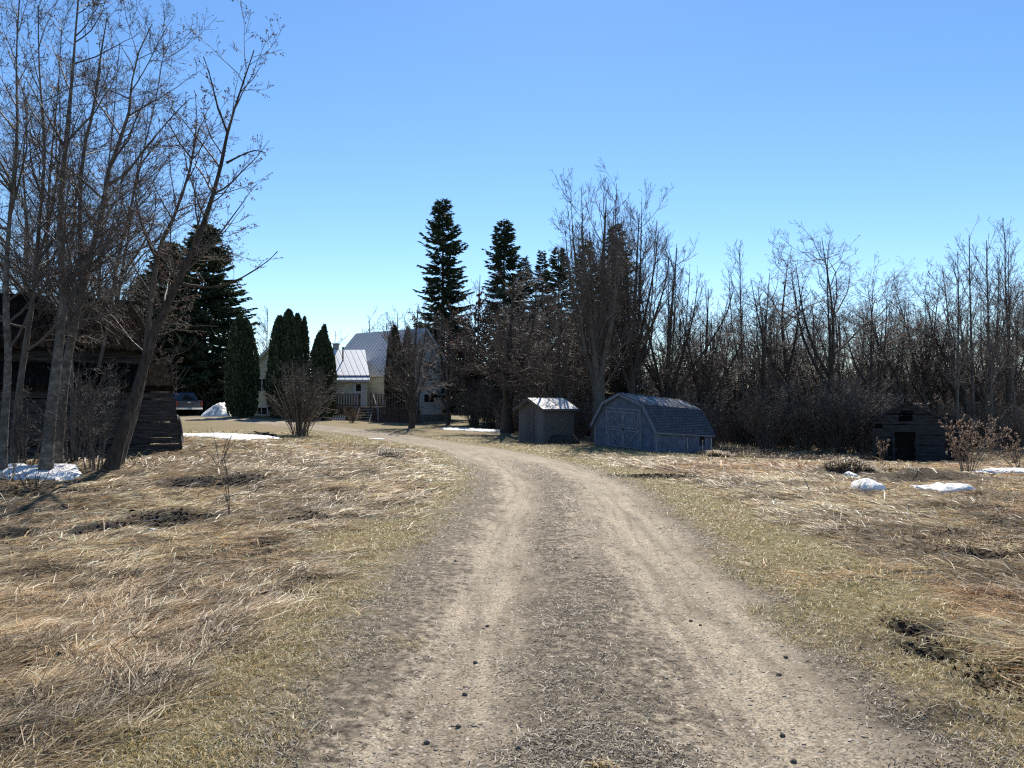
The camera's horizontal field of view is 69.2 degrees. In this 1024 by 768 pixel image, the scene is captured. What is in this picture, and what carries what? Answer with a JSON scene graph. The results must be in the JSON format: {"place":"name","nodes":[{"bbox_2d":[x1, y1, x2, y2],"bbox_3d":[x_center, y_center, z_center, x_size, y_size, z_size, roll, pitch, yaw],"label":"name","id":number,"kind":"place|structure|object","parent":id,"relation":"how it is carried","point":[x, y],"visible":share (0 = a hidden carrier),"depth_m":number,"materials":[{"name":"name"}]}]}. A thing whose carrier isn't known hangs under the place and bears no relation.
{"place":"outdoors","nodes":[
{"label":"outdoors","id":0,"kind":"place"},
{"bbox_2d":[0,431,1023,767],"bbox_3d":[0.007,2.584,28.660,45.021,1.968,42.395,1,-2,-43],"label":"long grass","id":1,"kind":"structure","parent":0,"point":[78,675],"depth_m":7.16,"materials":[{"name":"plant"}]},
{"bbox_2d":[0,414,1023,767],"bbox_3d":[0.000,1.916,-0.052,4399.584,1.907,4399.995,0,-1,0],"label":"ground","id":2,"kind":"structure","parent":0,"point":[428,428],"depth_m":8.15,"materials":[{"name":"plant"}]},
{"bbox_2d":[0,378,69,464],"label":"shrub","id":3,"kind":"object","parent":2,"relation":"on","point":[26,438],"visible":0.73,"depth_m":15.82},
{"bbox_2d":[0,463,80,480],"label":"snow patch","id":4,"kind":"object","parent":2,"relation":"on","point":[59,472],"visible":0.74,"depth_m":14.67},
{"bbox_2d":[0,0,102,469],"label":"aspen tree","id":5,"kind":"object","parent":2,"relation":"on","point":[12,188],"visible":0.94,"depth_m":14.42,"materials":[{"name":"brown plant"}]},
{"bbox_2d":[0,68,104,293],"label":"poplar tree","id":6,"kind":"object","parent":2,"relation":"on","point":[11,282],"visible":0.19,"depth_m":26.05,"materials":[{"name":"brown plant"}]},
{"bbox_2d":[1,346,125,461],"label":"shrub","id":7,"kind":"object","parent":2,"relation":"on","point":[76,456],"visible":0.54,"depth_m":16.89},
{"bbox_2d":[0,0,158,335],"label":"aspen tree","id":8,"kind":"object","parent":2,"relation":"on","point":[31,247],"visible":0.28,"depth_m":20.87,"materials":[{"name":"brown plant"}]},
{"bbox_2d":[0,0,161,463],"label":"aspen tree","id":9,"kind":"object","parent":2,"relation":"on","point":[26,348],"visible":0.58,"depth_m":16.19,"materials":[{"name":"brown plant"}]},
{"bbox_2d":[48,361,131,470],"bbox_3d":[-8.936,0.693,15.607,1.499,2.321,2.083,1,-2,-33],"label":"shrub","id":10,"kind":"object","parent":2,"relation":"on","point":[90,433],"visible":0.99,"depth_m":15.45,"materials":[{"name":"plant"}]},
{"bbox_2d":[0,293,182,456],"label":"barn","id":11,"kind":"structure","parent":2,"relation":"on","point":[149,428],"depth_m":19.48,"materials":[{"name":"brown wood"}]},
{"bbox_2d":[0,0,184,470],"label":"aspen tree","id":12,"kind":"object","parent":2,"relation":"on","point":[48,439],"visible":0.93,"depth_m":14.99,"materials":[{"name":"brown plant"}]},
{"bbox_2d":[2,37,189,452],"bbox_3d":[-10.454,-3.397,18.700,4.250,10.607,4.542,1,-2,-23],"label":"poplar tree","id":13,"kind":"object","parent":2,"relation":"on","point":[33,228],"visible":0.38,"depth_m":18.42,"materials":[{"name":"brown plant"}]},
{"bbox_2d":[13,30,187,315],"bbox_3d":[-13.383,-5.106,24.776,5.010,14.273,5.757,0,-1,0],"label":"poplar tree","id":14,"kind":"object","parent":2,"relation":"on","point":[138,223],"visible":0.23,"depth_m":24.75,"materials":[{"name":"brown plant"}]},
{"bbox_2d":[0,0,208,463],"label":"aspen tree","id":15,"kind":"object","parent":2,"relation":"on","point":[59,434],"visible":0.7,"depth_m":15.85,"materials":[{"name":"brown plant"}]},
{"bbox_2d":[51,112,191,300],"bbox_3d":[-13.300,-3.497,25.266,4.121,11.073,5.630,1,-2,-32],"label":"poplar tree","id":16,"kind":"object","parent":2,"relation":"on","point":[155,195],"visible":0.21,"depth_m":25.09,"materials":[{"name":"brown plant"}]},
{"bbox_2d":[10,0,239,399],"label":"poplar tree","id":17,"kind":"object","parent":2,"relation":"on","point":[114,278],"visible":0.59,"depth_m":19.56,"materials":[{"name":"brown plant"}]},
{"bbox_2d":[89,78,237,465],"bbox_3d":[-7.569,-2.474,16.768,3.063,8.933,3.421,1,-2,-38],"label":"poplar tree","id":18,"kind":"object","parent":2,"relation":"on","point":[153,289],"visible":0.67,"depth_m":16.62,"materials":[{"name":"brown plant"}]},
{"bbox_2d":[121,273,209,410],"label":"spruce tree","id":19,"kind":"object","parent":2,"relation":"on","point":[165,339],"visible":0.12,"depth_m":63.62,"materials":[{"name":"green plant"}]},
{"bbox_2d":[143,241,209,412],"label":"spruce tree","id":20,"kind":"object","parent":2,"relation":"on","point":[164,278],"visible":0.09,"depth_m":67.34,"materials":[{"name":"green plant"}]},
{"bbox_2d":[168,392,202,414],"bbox_3d":[-26.880,1.606,60.731,2.440,1.839,5.730,1,-2,-33],"label":"pickup truck","id":21,"kind":"object","parent":2,"relation":"on","point":[189,402],"visible":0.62,"depth_m":58.81,"materials":[{"name":"paint"}]},
{"bbox_2d":[103,0,284,470],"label":"poplar tree","id":22,"kind":"object","parent":2,"relation":"on","point":[113,460],"visible":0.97,"depth_m":15.99,"materials":[{"name":"brown plant"}]},
{"bbox_2d":[157,224,260,414],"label":"spruce tree","id":23,"kind":"object","parent":2,"relation":"on","point":[206,371],"visible":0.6,"depth_m":64.87,"materials":[{"name":"green plant"}]},
{"bbox_2d":[183,433,280,439],"bbox_3d":[-11.397,2.098,29.937,4.039,0.295,4.024,0,-2,18],"label":"snow patch","id":24,"kind":"object","parent":2,"relation":"on","point":[236,436],"visible":0.94,"depth_m":28.91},
{"bbox_2d":[223,314,260,416],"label":"cedar tree","id":25,"kind":"object","parent":2,"relation":"on","point":[242,373],"visible":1,"depth_m":52.51,"materials":[{"name":"green plant"}]},
{"bbox_2d":[264,308,309,418],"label":"cedar tree","id":26,"kind":"object","parent":2,"relation":"on","point":[290,338],"visible":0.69,"depth_m":53.07,"materials":[{"name":"green plant"}]},
{"bbox_2d":[256,353,350,434],"bbox_3d":[-9.536,0.478,34.148,4.230,3.856,4.133,0,-1,0],"label":"shrub","id":27,"kind":"object","parent":2,"relation":"on","point":[301,406],"visible":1,"depth_m":33.60,"materials":[{"name":"plant"}]},
{"bbox_2d":[306,323,337,419],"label":"cedar tree","id":28,"kind":"object","parent":2,"relation":"on","point":[322,355],"visible":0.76,"depth_m":53.02,"materials":[{"name":"green plant"}]},
{"bbox_2d":[254,328,453,419],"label":"house","id":29,"kind":"structure","parent":2,"relation":"on","point":[359,357],"depth_m":62.46,"materials":[{"name":"grey"}]},
{"bbox_2d":[334,393,423,422],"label":"deck","id":30,"kind":"structure","parent":2,"relation":"on","point":[389,414],"depth_m":55.77,"materials":[{"name":"brown wood"}]},
{"bbox_2d":[384,324,403,421],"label":"cedar tree","id":31,"kind":"object","parent":2,"relation":"on","point":[394,330],"visible":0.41,"depth_m":57.16,"materials":[{"name":"green plant"}]},
{"bbox_2d":[376,297,454,427],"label":"yard tree","id":32,"kind":"object","parent":2,"relation":"on","point":[411,389],"visible":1,"depth_m":45.63,"materials":[{"name":"brown plant"}]},
{"bbox_2d":[404,300,480,424],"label":"maple tree","id":33,"kind":"object","parent":2,"relation":"on","point":[444,375],"visible":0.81,"depth_m":53.80,"materials":[{"name":"brown plant"}]},
{"bbox_2d":[412,198,481,413],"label":"spruce tree","id":34,"kind":"object","parent":2,"relation":"on","point":[441,224],"visible":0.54,"depth_m":67.73,"materials":[{"name":"green plant"}]},
{"bbox_2d":[445,378,496,426],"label":"bush","id":35,"kind":"object","parent":2,"relation":"on","point":[470,413],"visible":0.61,"depth_m":52.77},
{"bbox_2d":[440,288,502,423],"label":"maple tree","id":36,"kind":"object","parent":2,"relation":"on","point":[471,373],"visible":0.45,"depth_m":55.50,"materials":[{"name":"brown plant"}]},
{"bbox_2d":[454,273,503,423],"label":"maple tree","id":37,"kind":"object","parent":2,"relation":"on","point":[492,301],"visible":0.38,"depth_m":58.08,"materials":[{"name":"brown plant"}]},
{"bbox_2d":[466,391,501,428],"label":"bush","id":38,"kind":"object","parent":2,"relation":"on","point":[484,415],"visible":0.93,"depth_m":49.80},
{"bbox_2d":[431,262,576,432],"bbox_3d":[0.020,-2.179,46.019,7.314,10.829,9.133,-1,-2,43],"label":"maple tree","id":39,"kind":"object","parent":2,"relation":"on","point":[507,416],"visible":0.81,"depth_m":45.62,"materials":[{"name":"brown plant"}]},
{"bbox_2d":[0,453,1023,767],"bbox_3d":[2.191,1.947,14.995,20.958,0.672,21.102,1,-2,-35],"label":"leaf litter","id":40,"kind":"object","parent":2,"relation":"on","point":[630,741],"visible":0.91,"depth_m":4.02,"materials":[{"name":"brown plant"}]},
{"bbox_2d":[476,219,547,405],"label":"spruce tree","id":41,"kind":"object","parent":2,"relation":"on","point":[502,249],"visible":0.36,"depth_m":63.73,"materials":[{"name":"green plant"}]},
{"bbox_2d":[0,472,1023,706],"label":"soil clods","id":42,"kind":"object","parent":2,"relation":"on","point":[898,621],"visible":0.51,"depth_m":8.01,"materials":[{"name":"soil"}]},
{"bbox_2d":[514,255,550,399],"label":"spruce tree","id":43,"kind":"object","parent":2,"relation":"on","point":[527,289],"visible":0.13,"depth_m":66.01,"materials":[{"name":"green plant"}]},
{"bbox_2d":[487,267,582,398],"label":"maple tree","id":44,"kind":"object","parent":2,"relation":"on","point":[532,313],"visible":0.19,"depth_m":53.09,"materials":[{"name":"brown plant"}]},
{"bbox_2d":[530,250,553,387],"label":"spruce tree","id":45,"kind":"object","parent":2,"relation":"on","point":[542,257],"visible":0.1,"depth_m":70.05,"materials":[{"name":"green plant"}]},
{"bbox_2d":[512,398,578,442],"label":"garden shed","id":46,"kind":"structure","parent":2,"relation":"on","point":[543,420],"depth_m":38.68,"materials":[{"name":"wood"}]},
{"bbox_2d":[479,286,628,406],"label":"maple tree","id":47,"kind":"object","parent":2,"relation":"on","point":[560,378],"visible":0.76,"depth_m":43.08,"materials":[{"name":"brown plant"}]},
{"bbox_2d":[538,246,591,397],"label":"spruce tree","id":48,"kind":"object","parent":2,"relation":"on","point":[554,267],"visible":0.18,"depth_m":65.92,"materials":[{"name":"green plant"}]},
{"bbox_2d":[514,292,619,427],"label":"maple tree","id":49,"kind":"object","parent":2,"relation":"on","point":[580,394],"visible":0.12,"depth_m":48.50,"materials":[{"name":"brown plant"}]},
{"bbox_2d":[151,345,1023,447],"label":"undergrowth","id":50,"kind":"object","parent":2,"relation":"on","point":[720,428],"visible":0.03,"depth_m":46.64,"materials":[{"name":"plant"}]},
{"bbox_2d":[537,160,650,441],"bbox_3d":[4.427,-4.679,42.567,6.520,16.356,7.576,0,-1,0],"label":"maple tree","id":51,"kind":"object","parent":2,"relation":"on","point":[598,339],"visible":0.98,"depth_m":41.56,"materials":[{"name":"brown plant"}]},
{"bbox_2d":[175,358,1023,421],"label":"woods","id":52,"kind":"object","parent":2,"relation":"on","point":[1003,398],"visible":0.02,"depth_m":63.64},
{"bbox_2d":[546,251,662,399],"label":"maple tree","id":53,"kind":"object","parent":2,"relation":"on","point":[613,389],"visible":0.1,"depth_m":50.64,"materials":[{"name":"brown plant"}]},
{"bbox_2d":[586,223,659,400],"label":"spruce tree","id":54,"kind":"object","parent":2,"relation":"on","point":[623,388],"visible":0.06,"depth_m":61.75,"materials":[{"name":"green plant"}]},
{"bbox_2d":[572,180,679,393],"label":"maple tree","id":55,"kind":"object","parent":2,"relation":"on","point":[634,365],"visible":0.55,"depth_m":43.75,"materials":[{"name":"brown plant"}]},
{"bbox_2d":[590,392,715,454],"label":"gambrel shed","id":56,"kind":"structure","parent":2,"relation":"on","point":[639,422],"depth_m":36.47,"materials":[{"name":"wood"}]},
{"bbox_2d":[608,410,622,447],"bbox_3d":[5.087,2.204,36.598,0.920,1.818,0.065,-1,-2,45],"label":"door","id":57,"kind":"structure","parent":56,"relation":"in","point":[615,418],"depth_m":36.58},
{"bbox_2d":[623,412,638,448],"bbox_3d":[5.748,2.243,35.935,0.930,1.818,0.065,-1,-2,45],"label":"door","id":58,"kind":"structure","parent":56,"relation":"in","point":[630,419],"depth_m":35.92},
{"bbox_2d":[604,233,750,398],"bbox_3d":[9.253,-2.915,45.631,8.418,13.489,9.585,1,-2,-27],"label":"maple tree","id":59,"kind":"object","parent":2,"relation":"on","point":[655,374],"visible":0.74,"depth_m":45.38,"materials":[{"name":"brown plant"}]},
{"bbox_2d":[674,389,732,431],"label":"bush","id":60,"kind":"object","parent":2,"relation":"on","point":[709,414],"visible":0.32,"depth_m":43.63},
{"bbox_2d":[664,279,751,417],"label":"maple tree","id":61,"kind":"object","parent":2,"relation":"on","point":[705,386],"visible":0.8,"depth_m":45.44,"materials":[{"name":"brown plant"}]},
{"bbox_2d":[688,316,756,425],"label":"poplar tree","id":62,"kind":"object","parent":2,"relation":"on","point":[735,396],"visible":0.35,"depth_m":49.11,"materials":[{"name":"brown plant"}]},
{"bbox_2d":[698,309,758,439],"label":"poplar tree","id":63,"kind":"object","parent":2,"relation":"on","point":[732,397],"visible":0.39,"depth_m":49.12,"materials":[{"name":"brown plant"}]},
{"bbox_2d":[716,240,761,425],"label":"aspen tree","id":64,"kind":"object","parent":2,"relation":"on","point":[741,314],"visible":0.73,"depth_m":47.34,"materials":[{"name":"brown plant"}]},
{"bbox_2d":[731,310,782,416],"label":"poplar tree","id":65,"kind":"object","parent":2,"relation":"on","point":[753,377],"visible":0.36,"depth_m":48.39,"materials":[{"name":"brown plant"}]},
{"bbox_2d":[723,385,806,449],"bbox_3d":[14.544,1.933,42.688,3.710,3.989,4.487,1,-2,-24],"label":"bush","id":66,"kind":"object","parent":2,"relation":"on","point":[767,436],"visible":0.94,"depth_m":42.21,"materials":[{"name":"plant"}]},
{"bbox_2d":[729,242,814,422],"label":"poplar tree","id":67,"kind":"object","parent":2,"relation":"on","point":[761,372],"visible":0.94,"depth_m":44.91,"materials":[{"name":"brown plant"}]},
{"bbox_2d":[742,229,849,424],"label":"poplar tree","id":68,"kind":"object","parent":2,"relation":"on","point":[787,364],"visible":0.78,"depth_m":46.37,"materials":[{"name":"brown plant"}]},
{"bbox_2d":[746,281,848,397],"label":"poplar tree","id":69,"kind":"object","parent":2,"relation":"on","point":[792,371],"visible":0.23,"depth_m":53.11,"materials":[{"name":"brown plant"}]},
{"bbox_2d":[768,376,838,451],"bbox_3d":[16.703,1.744,42.773,4.186,4.500,5.062,-1,-2,26],"label":"bush","id":70,"kind":"object","parent":2,"relation":"on","point":[805,444],"visible":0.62,"depth_m":42.70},
{"bbox_2d":[778,312,847,407],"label":"poplar tree","id":71,"kind":"object","parent":2,"relation":"on","point":[811,369],"visible":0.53,"depth_m":47.14,"materials":[{"name":"brown plant"}]},
{"bbox_2d":[787,391,859,452],"bbox_3d":[17.875,2.142,41.926,4.142,3.682,3.424,0,-1,-5],"label":"bush","id":72,"kind":"object","parent":2,"relation":"on","point":[821,442],"visible":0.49,"depth_m":41.68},
{"bbox_2d":[761,220,907,449],"bbox_3d":[18.675,-2.826,44.558,8.729,14.383,5.426,-1,-2,39],"label":"poplar tree","id":73,"kind":"object","parent":2,"relation":"on","point":[830,372],"visible":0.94,"depth_m":44.29,"materials":[{"name":"brown plant"}]},
{"bbox_2d":[792,383,877,453],"bbox_3d":[17.963,1.939,41.154,4.602,4.091,3.805,-1,-2,41],"label":"bush","id":74,"kind":"object","parent":2,"relation":"on","point":[833,426],"visible":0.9,"depth_m":40.63,"materials":[{"name":"plant"}]},
{"bbox_2d":[823,456,880,471],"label":"grass tussock","id":75,"kind":"object","parent":2,"relation":"on","point":[844,463],"depth_m":18.63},
{"bbox_2d":[833,323,899,405],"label":"poplar tree","id":76,"kind":"object","parent":2,"relation":"on","point":[865,369],"visible":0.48,"depth_m":46.82,"materials":[{"name":"brown plant"}]},
{"bbox_2d":[820,373,917,454],"bbox_3d":[19.195,1.688,40.718,4.281,4.602,5.177,0,-1,1],"label":"bush","id":77,"kind":"object","parent":2,"relation":"on","point":[859,445],"visible":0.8,"depth_m":40.58,"materials":[{"name":"plant"}]},
{"bbox_2d":[823,256,923,411],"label":"poplar tree","id":78,"kind":"object","parent":2,"relation":"on","point":[878,375],"visible":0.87,"depth_m":44.71,"materials":[{"name":"brown plant"}]},
{"bbox_2d":[824,252,935,404],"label":"poplar tree","id":79,"kind":"object","parent":2,"relation":"on","point":[894,389],"visible":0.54,"depth_m":46.32,"materials":[{"name":"brown plant"}]},
{"bbox_2d":[856,276,939,401],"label":"poplar tree","id":80,"kind":"object","parent":2,"relation":"on","point":[902,351],"visible":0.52,"depth_m":47.28,"materials":[{"name":"brown plant"}]},
{"bbox_2d":[880,268,937,410],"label":"aspen tree","id":81,"kind":"object","parent":2,"relation":"on","point":[918,378],"visible":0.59,"depth_m":48.99,"materials":[{"name":"brown plant"}]},
{"bbox_2d":[868,310,956,402],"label":"poplar tree","id":82,"kind":"object","parent":2,"relation":"on","point":[904,384],"visible":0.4,"depth_m":49.19,"materials":[{"name":"brown plant"}]},
{"bbox_2d":[871,279,959,404],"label":"poplar tree","id":83,"kind":"object","parent":2,"relation":"on","point":[927,392],"visible":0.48,"depth_m":49.60,"materials":[{"name":"brown plant"}]},
{"bbox_2d":[869,401,969,461],"bbox_3d":[20.639,2.346,37.583,4.328,2.995,4.653,-1,-2,30],"label":"cabin","id":84,"kind":"object","parent":2,"relation":"on","point":[912,430],"visible":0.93,"depth_m":36.22,"materials":[{"name":"brown wood"}]},
{"bbox_2d":[892,268,965,413],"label":"poplar tree","id":85,"kind":"object","parent":2,"relation":"on","point":[932,342],"visible":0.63,"depth_m":49.35,"materials":[{"name":"brown plant"}]},
{"bbox_2d":[896,294,967,407],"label":"poplar tree","id":86,"kind":"object","parent":2,"relation":"on","point":[933,388],"visible":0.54,"depth_m":49.31,"materials":[{"name":"brown plant"}]},
{"bbox_2d":[904,284,977,418],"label":"poplar tree","id":87,"kind":"object","parent":2,"relation":"on","point":[943,393],"visible":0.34,"depth_m":50.61,"materials":[{"name":"brown plant"}]},
{"bbox_2d":[911,482,974,491],"bbox_3d":[8.387,2.033,14.507,1.137,0.226,1.007,1,-2,-19],"label":"snow patch","id":88,"kind":"object","parent":2,"relation":"on","point":[942,487],"visible":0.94,"depth_m":14.20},
{"bbox_2d":[890,257,998,413],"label":"poplar tree","id":89,"kind":"object","parent":2,"relation":"on","point":[961,396],"visible":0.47,"depth_m":49.22,"materials":[{"name":"brown plant"}]},
{"bbox_2d":[924,262,977,414],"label":"aspen tree","id":90,"kind":"object","parent":2,"relation":"on","point":[954,396],"visible":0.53,"depth_m":50.16,"materials":[{"name":"brown plant"}]},
{"bbox_2d":[926,244,986,429],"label":"aspen tree","id":91,"kind":"object","parent":2,"relation":"on","point":[957,372],"visible":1,"depth_m":43.03,"materials":[{"name":"brown plant"}]},
{"bbox_2d":[938,274,975,417],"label":"aspen tree","id":92,"kind":"object","parent":2,"relation":"on","point":[964,368],"visible":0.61,"depth_m":46.35,"materials":[{"name":"brown plant"}]},
{"bbox_2d":[916,277,1000,415],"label":"poplar tree","id":93,"kind":"object","parent":2,"relation":"on","point":[977,395],"visible":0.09,"depth_m":51.19,"materials":[{"name":"brown plant"}]},
{"bbox_2d":[938,413,1012,471],"bbox_3d":[13.904,1.803,22.375,1.842,1.848,2.195,0,-1,0],"label":"dead shrub","id":94,"kind":"object","parent":2,"relation":"on","point":[955,446],"visible":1,"depth_m":22.35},
{"bbox_2d":[952,215,1005,448],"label":"aspen tree","id":95,"kind":"object","parent":2,"relation":"on","point":[971,344],"visible":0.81,"depth_m":45.01,"materials":[{"name":"brown plant"}]},
{"bbox_2d":[950,397,1012,446],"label":"bush","id":96,"kind":"object","parent":2,"relation":"on","point":[970,411],"visible":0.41,"depth_m":44.60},
{"bbox_2d":[948,228,1020,450],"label":"aspen tree","id":97,"kind":"object","parent":2,"relation":"on","point":[986,325],"visible":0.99,"depth_m":42.19,"materials":[{"name":"brown plant"}]},
{"bbox_2d":[955,260,1023,424],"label":"poplar tree","id":98,"kind":"object","parent":2,"relation":"on","point":[994,401],"visible":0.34,"depth_m":50.72,"materials":[{"name":"brown plant"}]},
{"bbox_2d":[974,300,1005,413],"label":"aspen tree","id":99,"kind":"object","parent":2,"relation":"on","point":[985,394],"visible":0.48,"depth_m":47.62,"materials":[{"name":"brown plant"}]},
{"bbox_2d":[959,252,1023,419],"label":"poplar tree","id":100,"kind":"object","parent":2,"relation":"on","point":[1008,395],"visible":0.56,"depth_m":47.23,"materials":[{"name":"brown plant"}]},
{"bbox_2d":[969,432,1023,467],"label":"dead shrub","id":101,"kind":"object","parent":2,"relation":"on","point":[1017,455],"visible":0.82,"depth_m":24.15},
{"bbox_2d":[977,215,1023,446],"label":"aspen tree","id":102,"kind":"object","parent":2,"relation":"on","point":[1008,309],"visible":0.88,"depth_m":44.13,"materials":[{"name":"brown plant"}]},
{"bbox_2d":[980,402,1023,450],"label":"bush","id":103,"kind":"object","parent":2,"relation":"on","point":[1014,428],"visible":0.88,"depth_m":41.86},
{"bbox_2d":[0,0,1023,386],"label":"sky","id":104,"kind":"structure","parent":0,"point":[897,125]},
{"bbox_2d":[120,417,1009,767],"bbox_3d":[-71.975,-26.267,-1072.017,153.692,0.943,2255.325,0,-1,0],"label":"driveway","id":105,"kind":"structure","parent":0,"point":[628,521],"depth_m":4.77,"materials":[{"name":"gravel"}]},
{"bbox_2d":[570,401,592,438],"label":"bush","id":106,"kind":"object","parent":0,"point":[578,422],"visible":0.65,"depth_m":43.77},
{"bbox_2d":[693,441,1023,460],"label":"tall dry grass","id":107,"kind":"structure","parent":0,"point":[735,449],"depth_m":39.59,"materials":[{"name":"plant"}]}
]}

